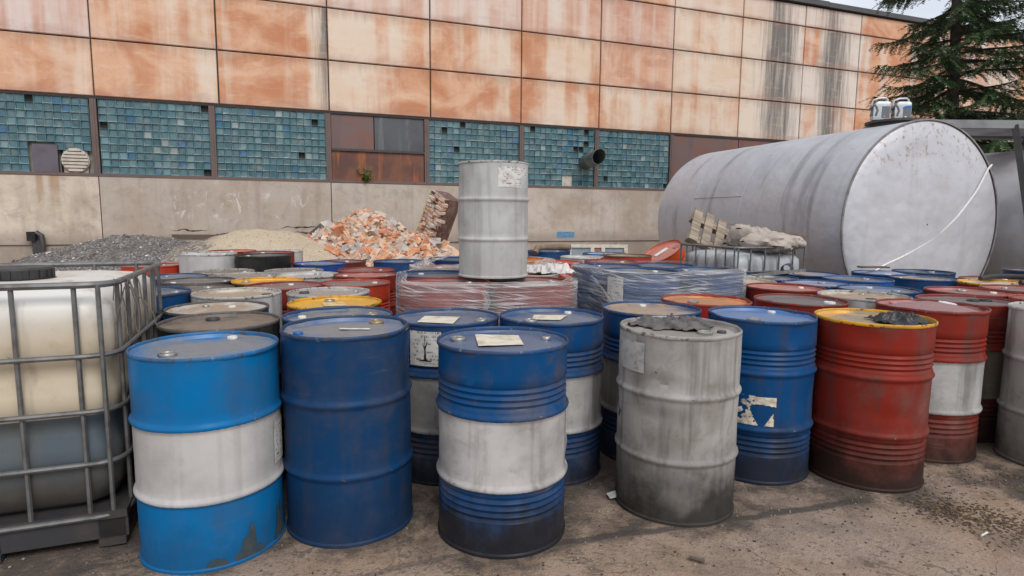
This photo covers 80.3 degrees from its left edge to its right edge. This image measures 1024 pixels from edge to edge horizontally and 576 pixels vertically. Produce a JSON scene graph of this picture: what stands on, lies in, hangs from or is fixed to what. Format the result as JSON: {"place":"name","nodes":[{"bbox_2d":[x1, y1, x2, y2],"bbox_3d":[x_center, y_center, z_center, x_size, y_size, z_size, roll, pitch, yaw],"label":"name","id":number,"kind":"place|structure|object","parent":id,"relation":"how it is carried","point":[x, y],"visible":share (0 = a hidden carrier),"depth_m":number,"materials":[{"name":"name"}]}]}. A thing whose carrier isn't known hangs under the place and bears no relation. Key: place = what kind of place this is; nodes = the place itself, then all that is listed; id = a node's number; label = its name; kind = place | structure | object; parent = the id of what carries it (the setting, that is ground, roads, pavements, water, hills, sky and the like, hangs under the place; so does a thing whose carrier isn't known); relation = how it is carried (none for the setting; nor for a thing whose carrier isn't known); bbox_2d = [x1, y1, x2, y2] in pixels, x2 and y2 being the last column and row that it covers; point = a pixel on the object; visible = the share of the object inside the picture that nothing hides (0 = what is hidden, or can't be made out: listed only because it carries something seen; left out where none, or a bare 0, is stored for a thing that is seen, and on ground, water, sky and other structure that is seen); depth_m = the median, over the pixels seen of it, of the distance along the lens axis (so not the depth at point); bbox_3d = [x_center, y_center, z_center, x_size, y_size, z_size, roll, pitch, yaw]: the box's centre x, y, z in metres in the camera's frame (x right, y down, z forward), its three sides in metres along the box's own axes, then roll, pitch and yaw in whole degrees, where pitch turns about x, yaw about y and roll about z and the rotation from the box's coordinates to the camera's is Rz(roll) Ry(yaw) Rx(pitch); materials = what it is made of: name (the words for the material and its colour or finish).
{"place":"outdoors","nodes":[
{"label":"outdoors","id":0,"kind":"place"},
{"bbox_2d":[0,405,1023,575],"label":"ground","id":1,"kind":"structure","parent":0,"point":[817,535],"depth_m":2.64,"materials":[{"name":"concrete"}]},
{"bbox_2d":[26,230,45,253],"bbox_3d":[-12.505,-1.003,16.008,0.389,1.038,0.190,-2,7,-20],"label":"vent pipe","id":2,"kind":"object","parent":1,"relation":"on","point":[39,246],"visible":0.7,"depth_m":15.96,"materials":[{"name":"metal"}]},
{"bbox_2d":[0,261,163,562],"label":"liquid container","id":3,"kind":"object","parent":1,"relation":"on","point":[67,470],"visible":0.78,"depth_m":2.53,"materials":[{"name":"plastic"}]},
{"bbox_2d":[113,277,156,335],"bbox_3d":[-1.697,0.101,2.704,0.156,0.294,0.162,7,9,43],"label":"twine knot","id":4,"kind":"object","parent":3,"relation":"attached to","point":[135,295],"visible":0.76,"depth_m":2.70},
{"bbox_2d":[8,235,189,270],"bbox_3d":[-8.315,-0.619,13.227,7.360,1.090,6.000,0,7,0],"label":"gravel heap","id":5,"kind":"object","parent":1,"relation":"on","point":[84,251],"visible":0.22,"depth_m":12.14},
{"bbox_2d":[10,234,187,270],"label":"gravel stones","id":6,"kind":"object","parent":5,"relation":"on","point":[158,238],"visible":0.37,"depth_m":12.27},
{"bbox_2d":[168,234,218,239],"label":"wooden beam","id":7,"kind":"structure","parent":5,"relation":"on","point":[190,236],"depth_m":14.10,"materials":[{"name":"brown wood"}]},
{"bbox_2d":[120,262,178,274],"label":"oil drum","id":8,"kind":"object","parent":1,"relation":"on","point":[166,267],"visible":0.16,"depth_m":6.46,"materials":[{"name":"paint"}]},
{"bbox_2d":[156,286,191,321],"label":"oil drum","id":9,"kind":"object","parent":1,"relation":"on","point":[174,295],"visible":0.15,"depth_m":4.03,"materials":[{"name":"paint"}]},
{"bbox_2d":[147,273,207,285],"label":"oil drum","id":10,"kind":"object","parent":1,"relation":"on","point":[171,276],"visible":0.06,"depth_m":5.83,"materials":[{"name":"paint"}]},
{"bbox_2d":[161,276,235,285],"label":"oil drum","id":11,"kind":"object","parent":1,"relation":"on","point":[199,280],"visible":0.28,"depth_m":5.33,"materials":[{"name":"paint"}]},
{"bbox_2d":[172,284,234,292],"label":"oil drum","id":12,"kind":"object","parent":1,"relation":"on","point":[196,287],"visible":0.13,"depth_m":4.88,"materials":[{"name":"paint"}]},
{"bbox_2d":[126,331,285,574],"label":"oil drum","id":13,"kind":"object","parent":1,"relation":"on","point":[204,418],"visible":0.99,"depth_m":2.40,"materials":[{"name":"paint"}]},
{"bbox_2d":[163,300,269,319],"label":"oil drum","id":14,"kind":"object","parent":1,"relation":"on","point":[206,307],"visible":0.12,"depth_m":3.76,"materials":[{"name":"paint"}]},
{"bbox_2d":[156,311,285,481],"bbox_3d":[-1.509,0.601,3.189,0.600,0.882,0.592,0,7,0],"label":"oil drum","id":15,"kind":"object","parent":1,"relation":"on","point":[263,322],"visible":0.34,"depth_m":3.19,"materials":[{"name":"paint"}]},
{"bbox_2d":[192,268,254,276],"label":"oil drum","id":16,"kind":"object","parent":1,"relation":"on","point":[211,272],"visible":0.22,"depth_m":6.37,"materials":[{"name":"paint"}]},
{"bbox_2d":[190,287,283,411],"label":"oil drum","id":17,"kind":"object","parent":1,"relation":"on","point":[272,297],"visible":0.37,"depth_m":4.23,"materials":[{"name":"paint"}]},
{"bbox_2d":[214,272,277,278],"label":"oil drum","id":18,"kind":"object","parent":1,"relation":"on","point":[239,275],"visible":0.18,"depth_m":5.98,"materials":[{"name":"paint"}]},
{"bbox_2d":[161,229,342,262],"bbox_3d":[-5.745,-0.650,13.120,6.500,1.258,5.800,0,7,0],"label":"sand heap","id":19,"kind":"object","parent":1,"relation":"on","point":[257,239],"visible":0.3,"depth_m":12.37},
{"bbox_2d":[231,276,303,287],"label":"oil drum","id":20,"kind":"object","parent":1,"relation":"on","point":[241,282],"visible":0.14,"depth_m":5.44,"materials":[{"name":"paint"}]},
{"bbox_2d":[244,281,322,314],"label":"oil drum","id":21,"kind":"object","parent":1,"relation":"on","point":[284,287],"visible":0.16,"depth_m":4.90,"materials":[{"name":"paint"}]},
{"bbox_2d":[264,268,323,273],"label":"oil drum","id":22,"kind":"object","parent":1,"relation":"on","point":[282,270],"visible":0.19,"depth_m":6.51,"materials":[{"name":"paint"}]},
{"bbox_2d":[276,271,336,281],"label":"oil drum","id":23,"kind":"object","parent":1,"relation":"on","point":[318,276],"visible":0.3,"depth_m":5.93,"materials":[{"name":"paint"}]},
{"bbox_2d":[293,261,345,272],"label":"oil drum","id":24,"kind":"object","parent":1,"relation":"on","point":[330,266],"visible":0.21,"depth_m":6.73,"materials":[{"name":"paint"}]},
{"bbox_2d":[286,286,369,301],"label":"oil drum","id":25,"kind":"object","parent":1,"relation":"on","point":[294,294],"visible":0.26,"depth_m":4.51,"materials":[{"name":"paint"}]},
{"bbox_2d":[287,295,381,312],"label":"oil drum","id":26,"kind":"object","parent":1,"relation":"on","point":[315,302],"visible":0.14,"depth_m":4.00,"materials":[{"name":"paint"}]},
{"bbox_2d":[282,306,392,325],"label":"oil drum","id":27,"kind":"object","parent":1,"relation":"on","point":[291,316],"visible":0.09,"depth_m":3.50,"materials":[{"name":"paint"}]},
{"bbox_2d":[320,259,365,267],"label":"oil drum","id":28,"kind":"object","parent":1,"relation":"on","point":[350,263],"visible":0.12,"depth_m":7.47,"materials":[{"name":"paint"}]},
{"bbox_2d":[279,315,412,548],"bbox_3d":[-0.759,0.623,2.832,0.590,0.927,0.600,0,7,0],"label":"oil drum","id":29,"kind":"object","parent":1,"relation":"on","point":[345,390],"visible":1,"depth_m":2.59,"materials":[{"name":"paint"}]},
{"bbox_2d":[321,278,389,309],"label":"oil drum","id":30,"kind":"object","parent":1,"relation":"on","point":[379,288],"visible":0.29,"depth_m":5.12,"materials":[{"name":"paint"}]},
{"bbox_2d":[333,271,398,315],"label":"oil drum","id":31,"kind":"object","parent":1,"relation":"on","point":[391,277],"visible":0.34,"depth_m":5.68,"materials":[{"name":"paint"}]},
{"bbox_2d":[337,267,394,272],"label":"oil drum","id":32,"kind":"object","parent":1,"relation":"on","point":[355,269],"visible":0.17,"depth_m":6.46,"materials":[{"name":"paint"}]},
{"bbox_2d":[313,211,453,266],"bbox_3d":[-3.093,-0.906,13.691,6.200,1.722,5.000,0,7,0],"label":"brick rubble","id":33,"kind":"object","parent":1,"relation":"on","point":[342,240],"visible":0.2,"depth_m":13.51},
{"bbox_2d":[416,190,457,241],"bbox_3d":[-1.760,-1.608,14.377,0.598,1.220,0.777,1,28,-47],"label":"masonry fragment","id":34,"kind":"object","parent":33,"relation":"on","point":[438,214],"visible":0.95,"depth_m":14.22,"materials":[{"name":"brick"}]},
{"bbox_2d":[373,259,422,312],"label":"oil drum","id":35,"kind":"object","parent":1,"relation":"on","point":[398,266],"visible":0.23,"depth_m":6.81,"materials":[{"name":"paint"}]},
{"bbox_2d":[395,308,498,485],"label":"oil drum","id":36,"kind":"object","parent":1,"relation":"on","point":[429,326],"visible":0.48,"depth_m":3.19,"materials":[{"name":"paint"}]},
{"bbox_2d":[436,326,568,558],"bbox_3d":[-0.045,0.658,2.759,0.598,0.882,0.594,0,7,0],"label":"oil drum","id":37,"kind":"object","parent":1,"relation":"on","point":[502,401],"visible":1,"depth_m":2.52,"materials":[{"name":"paint"}]},
{"bbox_2d":[0,0,1023,262],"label":"factory building","id":38,"kind":"structure","parent":1,"relation":"on","point":[606,120],"depth_m":18.88,"materials":[{"name":"concrete"}]},
{"bbox_2d":[0,93,93,172],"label":"glass block window","id":39,"kind":"structure","parent":38,"relation":"in","point":[26,120],"depth_m":15.85,"materials":[{"name":"glass"}]},
{"bbox_2d":[97,99,211,175],"bbox_3d":[-9.857,-4.134,16.856,2.670,2.030,0.160,-2,7,-20],"label":"glass block window","id":40,"kind":"structure","parent":38,"relation":"in","point":[137,137],"depth_m":16.78,"materials":[{"name":"glass"}]},
{"bbox_2d":[215,106,326,179],"bbox_3d":[-7.049,-4.234,17.890,2.980,2.030,0.160,-2,7,-20],"label":"glass block window","id":41,"kind":"structure","parent":38,"relation":"in","point":[251,143],"depth_m":17.81,"materials":[{"name":"glass"}]},
{"bbox_2d":[429,120,518,182],"bbox_3d":[-1.247,-4.441,20.026,3.070,2.030,0.160,-2,7,-20],"label":"glass block window","id":42,"kind":"structure","parent":38,"relation":"in","point":[451,143],"depth_m":19.83,"materials":[{"name":"glass"}]},
{"bbox_2d":[524,126,593,186],"bbox_3d":[1.623,-4.543,21.083,2.650,2.030,0.160,-2,7,-20],"label":"glass block window","id":43,"kind":"structure","parent":38,"relation":"in","point":[550,153],"depth_m":20.99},
{"bbox_2d":[598,131,668,188],"bbox_3d":[4.413,-4.642,22.110,2.900,2.030,0.160,-2,7,-20],"label":"glass block window","id":44,"kind":"structure","parent":38,"relation":"in","point":[632,160],"depth_m":22.05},
{"bbox_2d":[4,464,1023,575],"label":"stones","id":45,"kind":"object","parent":1,"relation":"on","point":[614,558],"visible":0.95,"depth_m":2.64,"materials":[{"name":"grey stone"}]},
{"bbox_2d":[528,249,570,259],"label":"oil drum","id":46,"kind":"object","parent":1,"relation":"on","point":[555,254],"visible":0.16,"depth_m":7.99,"materials":[{"name":"paint"}]},
{"bbox_2d":[532,244,570,254],"bbox_3d":[0.520,-0.516,8.067,0.561,0.144,0.146,-2,7,-21],"label":"pipe","id":47,"kind":"object","parent":46,"relation":"on","point":[537,249],"visible":1,"depth_m":8.06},
{"bbox_2d":[499,307,603,485],"bbox_3d":[0.216,0.583,3.446,0.601,0.878,0.592,0,7,0],"label":"oil drum","id":48,"kind":"object","parent":1,"relation":"on","point":[581,330],"visible":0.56,"depth_m":3.23,"materials":[{"name":"paint"}]},
{"bbox_2d":[570,244,627,254],"bbox_3d":[1.420,-0.245,10.090,1.000,0.955,0.061,0,1,-2],"label":"window frame","id":49,"kind":"object","parent":1,"relation":"on","point":[578,249],"visible":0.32,"depth_m":10.07,"materials":[{"name":"white wood"}]},
{"bbox_2d":[603,253,651,262],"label":"oil drum","id":50,"kind":"object","parent":1,"relation":"on","point":[639,258],"visible":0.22,"depth_m":7.05,"materials":[{"name":"paint"}]},
{"bbox_2d":[600,301,701,459],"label":"oil drum","id":51,"kind":"object","parent":1,"relation":"on","point":[616,313],"visible":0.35,"depth_m":3.60,"materials":[{"name":"paint"}]},
{"bbox_2d":[644,240,685,263],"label":"oil drum","id":52,"kind":"object","parent":1,"relation":"on","point":[667,251],"visible":0.25,"depth_m":8.20,"materials":[{"name":"paint"}]},
{"bbox_2d":[614,316,742,527],"bbox_3d":[0.817,0.625,3.026,0.595,0.894,0.596,0,7,0],"label":"oil drum","id":53,"kind":"object","parent":1,"relation":"on","point":[679,391],"visible":0.96,"depth_m":2.79,"materials":[{"name":"paint"}]},
{"bbox_2d":[628,313,714,330],"bbox_3d":[0.821,0.164,3.100,0.441,0.050,0.335,0,7,0],"label":"rag","id":54,"kind":"object","parent":53,"relation":"on","point":[683,323],"visible":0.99,"depth_m":3.02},
{"bbox_2d":[661,293,752,318],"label":"oil drum","id":55,"kind":"object","parent":1,"relation":"on","point":[704,303],"visible":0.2,"depth_m":4.12,"materials":[{"name":"paint"}]},
{"bbox_2d":[680,242,805,273],"bbox_3d":[2.665,0.042,7.147,1.028,1.114,1.028,-2,7,-21],"label":"liquid container","id":56,"kind":"object","parent":1,"relation":"on","point":[750,261],"visible":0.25,"depth_m":6.72,"materials":[{"name":"white plastic"}]},
{"bbox_2d":[684,207,731,249],"bbox_3d":[2.534,-0.619,7.456,0.800,0.470,0.112,24,-27,-6],"label":"wooden pallet","id":57,"kind":"object","parent":56,"relation":"on","point":[708,225],"visible":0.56,"depth_m":7.39,"materials":[{"name":"brown wood"}]},
{"bbox_2d":[726,224,760,249],"bbox_3d":[2.753,-0.590,7.179,0.411,0.284,0.500,6,-14,40],"label":"sack","id":58,"kind":"object","parent":56,"relation":"on","point":[736,234],"visible":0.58,"depth_m":7.04,"materials":[{"name":"fabric"}]},
{"bbox_2d":[739,232,806,253],"bbox_3d":[2.926,-0.501,6.798,0.780,0.252,0.474,-1,7,-14],"label":"sack","id":59,"kind":"object","parent":56,"relation":"on","point":[784,243],"visible":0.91,"depth_m":6.64,"materials":[{"name":"fabric"}]},
{"bbox_2d":[708,306,817,485],"bbox_3d":[1.401,0.578,3.467,0.597,0.890,0.596,0,7,0],"label":"oil drum","id":60,"kind":"object","parent":1,"relation":"on","point":[778,369],"visible":0.68,"depth_m":3.22,"materials":[{"name":"paint"}]},
{"bbox_2d":[743,274,798,282],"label":"oil drum","id":61,"kind":"object","parent":1,"relation":"on","point":[778,278],"visible":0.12,"depth_m":5.97,"materials":[{"name":"paint"}]},
{"bbox_2d":[745,282,825,305],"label":"oil drum","id":62,"kind":"object","parent":1,"relation":"on","point":[752,290],"visible":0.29,"depth_m":4.83,"materials":[{"name":"paint"}]},
{"bbox_2d":[753,293,849,313],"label":"oil drum","id":63,"kind":"object","parent":1,"relation":"on","point":[806,303],"visible":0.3,"depth_m":4.06,"materials":[{"name":"paint"}]},
{"bbox_2d":[778,271,839,279],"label":"oil drum","id":64,"kind":"object","parent":1,"relation":"on","point":[817,275],"visible":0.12,"depth_m":6.14,"materials":[{"name":"paint"}]},
{"bbox_2d":[781,279,852,289],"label":"oil drum","id":65,"kind":"object","parent":1,"relation":"on","point":[829,284],"visible":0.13,"depth_m":5.44,"materials":[{"name":"paint"}]},
{"bbox_2d":[658,117,997,277],"bbox_3d":[4.640,-0.969,9.904,2.667,2.982,4.490,-2,7,-17],"label":"storage tank","id":66,"kind":"object","parent":1,"relation":"on","point":[880,192],"visible":0.73,"depth_m":7.89,"materials":[{"name":"silver metal"}]},
{"bbox_2d":[869,97,890,120],"bbox_3d":[4.958,-2.421,8.199,0.244,0.302,0.110,1,7,6],"label":"oil jug","id":67,"kind":"object","parent":66,"relation":"on","point":[879,110],"visible":0.95,"depth_m":8.15,"materials":[{"name":"white plastic"}]},
{"bbox_2d":[890,98,911,117],"bbox_3d":[5.248,-2.420,8.208,0.244,0.302,0.110,1,7,4],"label":"oil jug","id":68,"kind":"object","parent":66,"relation":"on","point":[901,109],"visible":0.88,"depth_m":8.16,"materials":[{"name":"white plastic"}]},
{"bbox_2d":[876,164,992,269],"bbox_3d":[5.406,-0.905,7.793,1.924,1.412,0.039,-2,7,-18],"label":"rope","id":69,"kind":"object","parent":66,"relation":"hanging from","point":[979,185],"visible":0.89,"depth_m":7.92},
{"bbox_2d":[822,275,894,285],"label":"oil drum","id":70,"kind":"object","parent":1,"relation":"on","point":[853,279],"visible":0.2,"depth_m":5.61,"materials":[{"name":"paint"}]},
{"bbox_2d":[817,290,912,308],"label":"oil drum","id":71,"kind":"object","parent":1,"relation":"on","point":[860,299],"visible":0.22,"depth_m":4.36,"materials":[{"name":"paint"}]},
{"bbox_2d":[808,308,937,493],"bbox_3d":[1.979,0.590,3.381,0.596,0.889,0.596,0,7,0],"label":"oil drum","id":72,"kind":"object","parent":1,"relation":"on","point":[870,429],"visible":0.84,"depth_m":3.15,"materials":[{"name":"paint"}]},
{"bbox_2d":[864,310,935,324],"bbox_3d":[2.090,0.152,3.279,0.286,0.053,0.280,0,7,0],"label":"rag","id":73,"kind":"object","parent":72,"relation":"on","point":[895,317],"visible":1,"depth_m":3.23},
{"bbox_2d":[836,284,921,298],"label":"oil drum","id":74,"kind":"object","parent":1,"relation":"on","point":[911,292],"visible":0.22,"depth_m":4.86,"materials":[{"name":"paint"}]},
{"bbox_2d":[851,270,914,277],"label":"oil drum","id":75,"kind":"object","parent":1,"relation":"on","point":[879,273],"visible":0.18,"depth_m":6.32,"materials":[{"name":"paint"}]},
{"bbox_2d":[891,269,955,276],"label":"oil drum","id":76,"kind":"object","parent":1,"relation":"on","point":[932,272],"visible":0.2,"depth_m":6.66,"materials":[{"name":"paint"}]},
{"bbox_2d":[888,274,959,293],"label":"oil drum","id":77,"kind":"object","parent":1,"relation":"on","point":[920,282],"visible":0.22,"depth_m":5.67,"materials":[{"name":"paint"}]},
{"bbox_2d":[875,298,991,463],"bbox_3d":[2.551,0.538,3.756,0.599,0.909,0.591,0,7,0],"label":"oil drum","id":78,"kind":"object","parent":1,"relation":"on","point":[960,357],"visible":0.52,"depth_m":3.50,"materials":[{"name":"paint"}]},
{"bbox_2d":[854,0,1023,153],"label":"spruce tree","id":79,"kind":"object","parent":1,"relation":"on","point":[979,28],"visible":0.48,"depth_m":14.14,"materials":[{"name":"green plant"}]},
{"bbox_2d":[891,465,1023,550],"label":"leaf litter","id":80,"kind":"object","parent":1,"relation":"on","point":[947,504],"visible":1,"depth_m":2.91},
{"bbox_2d":[915,294,1017,442],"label":"oil drum","id":81,"kind":"object","parent":1,"relation":"on","point":[993,366],"visible":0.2,"depth_m":3.82,"materials":[{"name":"paint"}]},
{"bbox_2d":[923,286,1020,298],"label":"oil drum","id":82,"kind":"object","parent":1,"relation":"on","point":[986,292],"visible":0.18,"depth_m":4.59,"materials":[{"name":"paint"}]},
{"bbox_2d":[944,120,1023,213],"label":"steel canopy","id":83,"kind":"object","parent":1,"relation":"on","point":[1013,130],"visible":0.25,"depth_m":8.34,"materials":[{"name":"grey metal"}]},
{"bbox_2d":[957,279,1018,286],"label":"oil drum","id":84,"kind":"object","parent":1,"relation":"on","point":[968,282],"visible":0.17,"depth_m":5.42,"materials":[{"name":"paint"}]},
{"bbox_2d":[979,284,1023,293],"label":"oil drum","id":85,"kind":"object","parent":1,"relation":"on","point":[1018,288],"visible":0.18,"depth_m":4.91,"materials":[{"name":"paint"}]},
{"bbox_2d":[983,150,1023,275],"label":"storage tank","id":86,"kind":"object","parent":1,"relation":"on","point":[1008,250],"visible":0.04,"depth_m":8.53,"materials":[{"name":"metal"}]},
{"bbox_2d":[993,301,1023,465],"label":"oil drum","id":87,"kind":"object","parent":1,"relation":"on","point":[1008,444],"visible":1,"depth_m":3.56,"materials":[{"name":"paint"}]},
{"bbox_2d":[824,0,1023,31],"label":"sky","id":88,"kind":"structure","parent":0,"point":[931,8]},
{"bbox_2d":[978,274,1023,284],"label":"rubber hose","id":89,"kind":"object","parent":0,"point":[1002,276],"visible":0.99,"depth_m":5.47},
{"bbox_3d":[-3.135,0.478,7.394,1.350,0.161,1.350,0,7,-7],"label":"wooden pallet","id":90,"kind":"object","parent":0,"visible":0},
{"bbox_2d":[178,251,237,272],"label":"oil drum","id":91,"kind":"object","parent":90,"relation":"on","point":[189,262],"visible":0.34,"depth_m":6.44,"materials":[{"name":"paint"}]},
{"bbox_2d":[235,253,290,271],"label":"oil drum","id":92,"kind":"object","parent":90,"relation":"on","point":[259,262],"visible":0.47,"depth_m":6.51,"materials":[{"name":"paint"}]},
{"bbox_3d":[-0.206,0.851,4.393,1.200,0.149,1.200,-1,7,-10],"label":"wooden pallet","id":93,"kind":"object","parent":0,"visible":0},
{"bbox_2d":[398,270,459,311],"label":"oil drum","id":94,"kind":"object","parent":93,"relation":"on","point":[427,273],"visible":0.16,"depth_m":4.69,"materials":[{"name":"paint"}]},
{"bbox_2d":[396,267,577,313],"bbox_3d":[-0.200,0.320,4.331,1.247,0.858,1.210,-1,7,-9],"label":"stretch film","id":95,"kind":"object","parent":94,"relation":"attached to","point":[512,303],"visible":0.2,"depth_m":3.73,"materials":[{"name":"white"}]},
{"bbox_2d":[398,277,488,312],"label":"oil drum","id":96,"kind":"object","parent":93,"relation":"on","point":[452,293],"visible":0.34,"depth_m":3.74,"materials":[{"name":"paint"}]},
{"bbox_2d":[485,272,558,310],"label":"oil drum","id":97,"kind":"object","parent":93,"relation":"on","point":[538,274],"visible":0.12,"depth_m":4.50,"materials":[{"name":"paint"}]},
{"bbox_2d":[527,262,575,273],"bbox_3d":[0.298,-0.162,4.739,0.394,0.079,0.330,0,7,0],"label":"rag","id":98,"kind":"object","parent":97,"relation":"on","point":[556,267],"visible":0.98,"depth_m":4.66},
{"bbox_2d":[489,276,574,325],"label":"oil drum","id":99,"kind":"object","parent":93,"relation":"on","point":[533,291],"visible":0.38,"depth_m":3.83,"materials":[{"name":"paint"}]},
{"bbox_2d":[457,160,528,278],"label":"oil drum","id":100,"kind":"object","parent":99,"relation":"on","point":[493,201],"visible":1,"depth_m":4.01,"materials":[{"name":"paint"}]},
{"bbox_3d":[1.170,0.767,5.153,1.200,0.139,1.200,-3,8,-27],"label":"wooden pallet","id":101,"kind":"object","parent":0,"visible":0},
{"bbox_2d":[572,263,641,312],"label":"oil drum","id":102,"kind":"object","parent":101,"relation":"on","point":[586,271],"visible":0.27,"depth_m":4.99,"materials":[{"name":"paint"}]},
{"bbox_2d":[600,267,679,345],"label":"oil drum","id":103,"kind":"object","parent":101,"relation":"on","point":[656,288],"visible":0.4,"depth_m":4.38,"materials":[{"name":"paint"}]},
{"bbox_2d":[573,260,746,305],"bbox_3d":[1.161,0.233,5.094,1.360,0.871,1.238,-3,8,-27],"label":"stretch film","id":104,"kind":"object","parent":103,"relation":"attached to","point":[577,266],"visible":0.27,"depth_m":4.61,"materials":[{"name":"white"}]},
{"bbox_2d":[631,262,694,268],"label":"oil drum","id":105,"kind":"object","parent":101,"relation":"on","point":[658,265],"visible":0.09,"depth_m":5.70,"materials":[{"name":"paint"}]},
{"bbox_2d":[670,267,744,296],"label":"oil drum","id":106,"kind":"object","parent":101,"relation":"on","point":[728,281],"visible":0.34,"depth_m":4.68,"materials":[{"name":"paint"}]},
{"bbox_3d":[-0.229,0.709,5.572,1.200,0.145,1.200,1,7,6],"label":"wooden pallet","id":107,"kind":"object","parent":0,"visible":0},
{"bbox_2d":[429,256,458,264],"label":"oil drum","id":108,"kind":"object","parent":107,"relation":"on","point":[452,260],"visible":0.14,"depth_m":5.53,"materials":[{"name":"paint"}]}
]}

